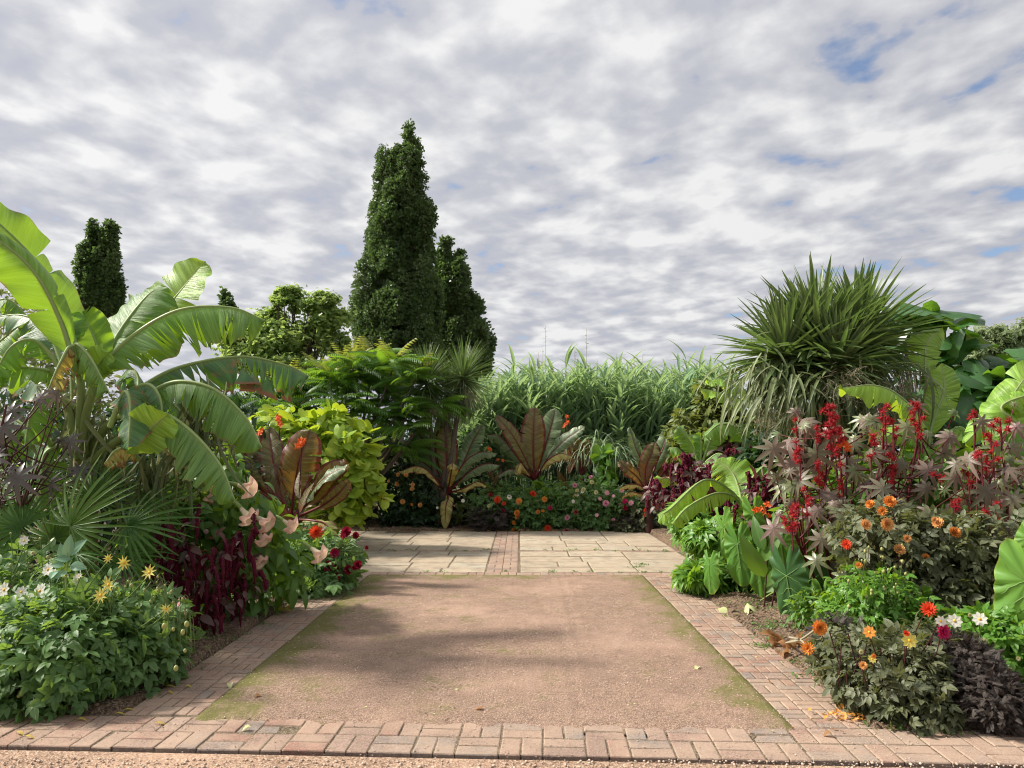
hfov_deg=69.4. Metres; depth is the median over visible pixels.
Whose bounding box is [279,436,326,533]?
canna
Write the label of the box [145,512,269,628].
amaranth
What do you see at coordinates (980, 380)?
broadleaf tree
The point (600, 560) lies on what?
stone terrace
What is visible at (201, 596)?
amaranth
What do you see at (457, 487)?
ground
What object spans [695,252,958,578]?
cordyline
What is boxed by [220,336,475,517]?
tree of heaven
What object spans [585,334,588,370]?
dry stalk
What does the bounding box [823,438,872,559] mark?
canna
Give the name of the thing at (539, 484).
broadleaf plant
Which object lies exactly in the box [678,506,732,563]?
leafy perennial
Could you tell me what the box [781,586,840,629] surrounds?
leafy perennial
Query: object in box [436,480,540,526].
dahlia bush
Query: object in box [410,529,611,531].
fallen petals
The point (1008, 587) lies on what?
elephant ear
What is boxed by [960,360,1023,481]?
banana plant
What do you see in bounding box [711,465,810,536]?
amaranth
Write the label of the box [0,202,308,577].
banana plant
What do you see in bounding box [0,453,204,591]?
fan palm
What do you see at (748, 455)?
evergreen shrub
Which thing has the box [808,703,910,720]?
fallen petals
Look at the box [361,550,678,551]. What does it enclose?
terrace brick course
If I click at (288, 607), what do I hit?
fallen leaf
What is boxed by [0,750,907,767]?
gravel path
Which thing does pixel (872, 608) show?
green bush
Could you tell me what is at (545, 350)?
dry stalk
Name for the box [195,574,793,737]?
gravel court
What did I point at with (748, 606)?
fallen leaf
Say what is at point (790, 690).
side brick edging
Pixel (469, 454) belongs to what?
red banana plant
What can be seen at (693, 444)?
banana plant
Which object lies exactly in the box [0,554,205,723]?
dahlia bush
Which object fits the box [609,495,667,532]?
dahlia bush
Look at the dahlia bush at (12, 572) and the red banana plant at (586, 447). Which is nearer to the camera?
the dahlia bush at (12, 572)
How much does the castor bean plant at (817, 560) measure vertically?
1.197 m
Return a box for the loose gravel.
[0,574,1023,767]
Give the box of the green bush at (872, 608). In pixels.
[811,558,947,634]
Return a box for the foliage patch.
[410,494,472,524]
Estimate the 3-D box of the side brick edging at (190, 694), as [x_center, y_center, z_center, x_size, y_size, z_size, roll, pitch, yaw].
[-2.100,2.250,6.989,0.465,0.058,5.076,0,-5,1]
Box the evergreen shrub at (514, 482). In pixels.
[372,453,709,523]
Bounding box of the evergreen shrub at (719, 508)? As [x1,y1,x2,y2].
[651,426,857,513]
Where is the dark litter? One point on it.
(396, 671)
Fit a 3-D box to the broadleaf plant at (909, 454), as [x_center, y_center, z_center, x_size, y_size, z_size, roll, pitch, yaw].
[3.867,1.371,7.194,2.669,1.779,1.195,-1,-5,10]
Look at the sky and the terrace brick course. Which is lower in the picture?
the terrace brick course
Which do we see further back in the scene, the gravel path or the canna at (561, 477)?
the canna at (561, 477)
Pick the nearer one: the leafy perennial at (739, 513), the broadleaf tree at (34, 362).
the leafy perennial at (739, 513)
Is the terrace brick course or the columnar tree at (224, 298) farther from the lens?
the columnar tree at (224, 298)
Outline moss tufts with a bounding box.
[212,578,371,710]
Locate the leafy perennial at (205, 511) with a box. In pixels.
[111,442,249,587]
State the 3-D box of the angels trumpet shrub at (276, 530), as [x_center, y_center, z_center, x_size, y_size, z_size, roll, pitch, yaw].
[-2.703,1.518,7.207,1.983,1.680,1.285,0,-5,1]
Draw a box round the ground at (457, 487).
[0,460,1023,507]
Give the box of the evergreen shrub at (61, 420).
[0,380,303,575]
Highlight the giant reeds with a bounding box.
[450,339,747,510]
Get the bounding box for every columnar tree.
[70,217,128,413]
[217,286,238,393]
[347,118,445,487]
[433,234,496,448]
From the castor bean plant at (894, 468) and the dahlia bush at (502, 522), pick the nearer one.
the castor bean plant at (894, 468)
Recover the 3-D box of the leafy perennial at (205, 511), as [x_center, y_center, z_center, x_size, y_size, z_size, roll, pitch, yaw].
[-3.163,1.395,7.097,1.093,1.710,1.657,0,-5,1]
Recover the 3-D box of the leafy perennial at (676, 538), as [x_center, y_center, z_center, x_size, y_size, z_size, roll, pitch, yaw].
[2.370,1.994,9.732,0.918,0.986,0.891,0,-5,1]
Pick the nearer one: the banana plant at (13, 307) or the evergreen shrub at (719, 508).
the banana plant at (13, 307)
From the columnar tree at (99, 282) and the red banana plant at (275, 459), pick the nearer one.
the red banana plant at (275, 459)
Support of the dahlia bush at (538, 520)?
on the soil
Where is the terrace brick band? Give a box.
[361,531,672,575]
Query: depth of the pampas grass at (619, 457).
16.30 m
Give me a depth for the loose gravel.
3.86 m
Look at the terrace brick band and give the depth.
10.17 m
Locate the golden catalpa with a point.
(338, 433)
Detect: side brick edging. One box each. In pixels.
[123,575,367,714]
[643,575,871,728]
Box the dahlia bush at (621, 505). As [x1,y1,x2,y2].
[571,478,655,530]
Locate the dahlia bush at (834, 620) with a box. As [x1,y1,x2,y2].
[803,610,871,638]
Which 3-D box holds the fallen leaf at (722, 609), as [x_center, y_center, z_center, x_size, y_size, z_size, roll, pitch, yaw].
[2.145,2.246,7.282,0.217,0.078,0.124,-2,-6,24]
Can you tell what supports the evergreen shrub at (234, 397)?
on the soil
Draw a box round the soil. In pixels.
[2,495,1018,759]
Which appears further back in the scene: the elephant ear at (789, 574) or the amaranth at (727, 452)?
the amaranth at (727, 452)
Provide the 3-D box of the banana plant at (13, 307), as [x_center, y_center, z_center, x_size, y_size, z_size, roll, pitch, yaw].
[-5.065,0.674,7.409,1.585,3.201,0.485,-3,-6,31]
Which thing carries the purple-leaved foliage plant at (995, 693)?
on the soil
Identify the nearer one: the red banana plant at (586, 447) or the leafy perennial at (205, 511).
the leafy perennial at (205, 511)
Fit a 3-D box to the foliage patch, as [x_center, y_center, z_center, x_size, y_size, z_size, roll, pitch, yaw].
[-1.413,2.756,15.730,2.107,0.872,1.118,0,-5,1]
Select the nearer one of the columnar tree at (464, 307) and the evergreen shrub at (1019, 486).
the evergreen shrub at (1019, 486)
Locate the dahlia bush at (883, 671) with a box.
[798,601,983,737]
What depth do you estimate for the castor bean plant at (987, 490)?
6.18 m
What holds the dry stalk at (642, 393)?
on the soil
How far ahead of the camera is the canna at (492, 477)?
15.40 m
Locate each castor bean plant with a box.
[0,382,96,541]
[753,401,914,580]
[801,499,1018,593]
[827,398,963,549]
[917,401,1023,536]
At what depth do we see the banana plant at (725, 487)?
8.47 m
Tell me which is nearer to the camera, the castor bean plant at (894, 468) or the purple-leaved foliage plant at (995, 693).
the purple-leaved foliage plant at (995, 693)
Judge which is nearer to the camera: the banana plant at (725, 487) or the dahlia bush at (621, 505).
the banana plant at (725, 487)
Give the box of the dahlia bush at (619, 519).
[608,510,652,531]
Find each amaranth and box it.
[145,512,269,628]
[154,502,260,640]
[640,450,715,510]
[643,472,730,516]
[695,442,760,505]
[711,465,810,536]
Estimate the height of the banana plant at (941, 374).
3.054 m
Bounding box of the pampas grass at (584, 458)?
[539,434,627,479]
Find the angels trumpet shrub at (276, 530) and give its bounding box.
[134,462,327,620]
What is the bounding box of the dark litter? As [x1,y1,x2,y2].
[224,596,637,719]
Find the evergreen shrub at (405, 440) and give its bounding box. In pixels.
[99,380,503,521]
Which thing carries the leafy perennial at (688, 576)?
on the soil
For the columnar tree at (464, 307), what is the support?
on the ground at (457, 487)
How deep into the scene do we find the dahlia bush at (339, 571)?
8.29 m
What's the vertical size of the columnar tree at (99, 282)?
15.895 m
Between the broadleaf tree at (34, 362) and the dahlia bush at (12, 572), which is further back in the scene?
the broadleaf tree at (34, 362)
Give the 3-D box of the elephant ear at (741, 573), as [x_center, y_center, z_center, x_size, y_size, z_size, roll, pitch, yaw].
[2.470,1.758,7.857,0.640,1.134,0.664,4,-6,-35]
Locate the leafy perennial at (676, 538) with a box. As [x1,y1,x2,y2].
[663,498,712,560]
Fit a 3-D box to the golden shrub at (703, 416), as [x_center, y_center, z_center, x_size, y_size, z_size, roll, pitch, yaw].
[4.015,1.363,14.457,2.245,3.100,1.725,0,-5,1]
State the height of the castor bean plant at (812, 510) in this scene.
2.065 m
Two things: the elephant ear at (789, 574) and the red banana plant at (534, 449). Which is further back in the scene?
the red banana plant at (534, 449)
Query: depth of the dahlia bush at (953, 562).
5.54 m
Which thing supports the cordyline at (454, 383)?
on the soil
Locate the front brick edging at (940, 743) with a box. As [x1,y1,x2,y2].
[0,714,1023,767]
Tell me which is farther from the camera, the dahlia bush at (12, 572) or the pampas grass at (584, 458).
the pampas grass at (584, 458)
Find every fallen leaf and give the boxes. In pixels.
[278,602,290,611]
[718,607,726,612]
[744,603,756,614]
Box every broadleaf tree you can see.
[0,287,123,535]
[881,300,1023,509]
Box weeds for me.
[148,527,973,734]
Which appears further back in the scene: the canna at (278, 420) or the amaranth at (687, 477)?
the amaranth at (687, 477)
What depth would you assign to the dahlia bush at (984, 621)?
4.72 m
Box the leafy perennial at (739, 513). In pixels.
[714,499,775,594]
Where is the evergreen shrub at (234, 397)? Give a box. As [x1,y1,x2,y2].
[99,389,274,527]
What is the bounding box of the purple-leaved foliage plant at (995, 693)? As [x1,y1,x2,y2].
[921,627,1023,736]
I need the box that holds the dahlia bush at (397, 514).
[374,468,456,527]
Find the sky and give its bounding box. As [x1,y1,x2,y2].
[0,0,1023,450]
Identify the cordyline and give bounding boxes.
[391,334,504,525]
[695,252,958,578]
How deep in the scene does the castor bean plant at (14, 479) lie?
5.87 m
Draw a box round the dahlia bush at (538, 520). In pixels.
[494,479,570,530]
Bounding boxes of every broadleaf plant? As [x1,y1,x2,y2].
[526,479,574,515]
[587,443,618,496]
[767,434,1023,571]
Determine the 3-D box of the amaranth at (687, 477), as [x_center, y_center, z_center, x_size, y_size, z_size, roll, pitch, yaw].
[2.584,1.794,11.023,1.228,1.622,0.928,0,-5,1]
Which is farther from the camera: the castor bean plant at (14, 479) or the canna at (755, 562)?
the canna at (755, 562)
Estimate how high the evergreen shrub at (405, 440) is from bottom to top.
3.806 m
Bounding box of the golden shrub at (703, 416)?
[656,376,775,502]
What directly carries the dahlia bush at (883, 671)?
on the soil
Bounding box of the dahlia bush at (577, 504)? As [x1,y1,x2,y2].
[545,472,620,530]
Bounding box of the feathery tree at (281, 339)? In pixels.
[210,282,357,406]
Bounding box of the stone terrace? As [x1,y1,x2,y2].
[320,531,684,572]
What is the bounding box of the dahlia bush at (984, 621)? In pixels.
[941,600,1023,689]
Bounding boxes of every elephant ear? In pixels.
[703,495,771,597]
[769,529,835,618]
[993,520,1023,635]
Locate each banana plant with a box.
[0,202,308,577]
[0,298,44,459]
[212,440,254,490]
[243,427,351,536]
[399,420,499,528]
[487,407,584,493]
[563,438,591,499]
[618,427,673,532]
[653,421,729,487]
[657,457,772,527]
[700,379,759,444]
[838,327,968,473]
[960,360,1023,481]
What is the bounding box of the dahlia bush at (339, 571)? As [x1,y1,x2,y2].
[231,515,369,599]
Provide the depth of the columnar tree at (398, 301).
31.86 m
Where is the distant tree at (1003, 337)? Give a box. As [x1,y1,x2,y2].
[954,317,1023,365]
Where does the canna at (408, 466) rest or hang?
on the soil
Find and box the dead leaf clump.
[760,629,813,656]
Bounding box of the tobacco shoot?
[49,535,86,634]
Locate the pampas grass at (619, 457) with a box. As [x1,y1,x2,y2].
[569,438,651,484]
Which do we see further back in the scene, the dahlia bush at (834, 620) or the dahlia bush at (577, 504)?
the dahlia bush at (577, 504)
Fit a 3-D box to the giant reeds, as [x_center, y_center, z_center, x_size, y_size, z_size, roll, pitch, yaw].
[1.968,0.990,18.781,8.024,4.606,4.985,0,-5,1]
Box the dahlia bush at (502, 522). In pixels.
[462,501,516,531]
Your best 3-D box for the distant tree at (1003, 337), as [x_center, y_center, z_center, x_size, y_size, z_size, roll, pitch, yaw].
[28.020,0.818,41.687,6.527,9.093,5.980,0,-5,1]
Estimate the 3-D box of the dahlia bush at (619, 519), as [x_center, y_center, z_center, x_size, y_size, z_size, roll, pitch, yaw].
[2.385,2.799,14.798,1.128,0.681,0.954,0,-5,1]
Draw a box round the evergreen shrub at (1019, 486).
[771,445,1023,521]
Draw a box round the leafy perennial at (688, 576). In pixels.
[669,551,740,598]
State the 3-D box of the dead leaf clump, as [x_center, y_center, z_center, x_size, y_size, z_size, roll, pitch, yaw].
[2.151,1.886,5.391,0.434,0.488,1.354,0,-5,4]
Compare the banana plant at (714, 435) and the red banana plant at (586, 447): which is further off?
the red banana plant at (586, 447)
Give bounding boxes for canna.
[256,413,300,518]
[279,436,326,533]
[399,434,419,499]
[482,447,506,504]
[557,414,580,513]
[739,501,784,606]
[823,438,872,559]
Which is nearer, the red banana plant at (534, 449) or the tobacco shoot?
the tobacco shoot
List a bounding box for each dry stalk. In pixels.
[543,326,545,472]
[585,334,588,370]
[642,365,644,436]
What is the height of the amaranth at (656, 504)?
1.292 m
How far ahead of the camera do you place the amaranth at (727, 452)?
10.06 m
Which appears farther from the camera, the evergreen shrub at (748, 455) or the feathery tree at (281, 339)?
the feathery tree at (281, 339)
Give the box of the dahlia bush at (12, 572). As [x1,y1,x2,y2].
[0,532,112,629]
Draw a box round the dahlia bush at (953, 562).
[823,494,1023,629]
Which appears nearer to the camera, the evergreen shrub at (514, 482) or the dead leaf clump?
the dead leaf clump
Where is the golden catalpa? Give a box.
[248,398,395,533]
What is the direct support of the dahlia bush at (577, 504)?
on the soil
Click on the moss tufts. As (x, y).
(297, 643)
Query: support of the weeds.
on the soil
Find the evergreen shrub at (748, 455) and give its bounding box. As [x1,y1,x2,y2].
[728,375,961,513]
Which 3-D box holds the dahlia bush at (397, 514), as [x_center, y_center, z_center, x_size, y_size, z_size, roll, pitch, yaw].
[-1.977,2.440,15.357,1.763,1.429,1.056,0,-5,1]
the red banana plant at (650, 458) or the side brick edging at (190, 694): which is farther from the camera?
the red banana plant at (650, 458)
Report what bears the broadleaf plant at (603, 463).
on the soil
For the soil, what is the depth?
6.51 m
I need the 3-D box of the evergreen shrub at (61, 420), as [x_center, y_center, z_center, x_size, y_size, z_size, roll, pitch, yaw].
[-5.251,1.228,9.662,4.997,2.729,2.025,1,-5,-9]

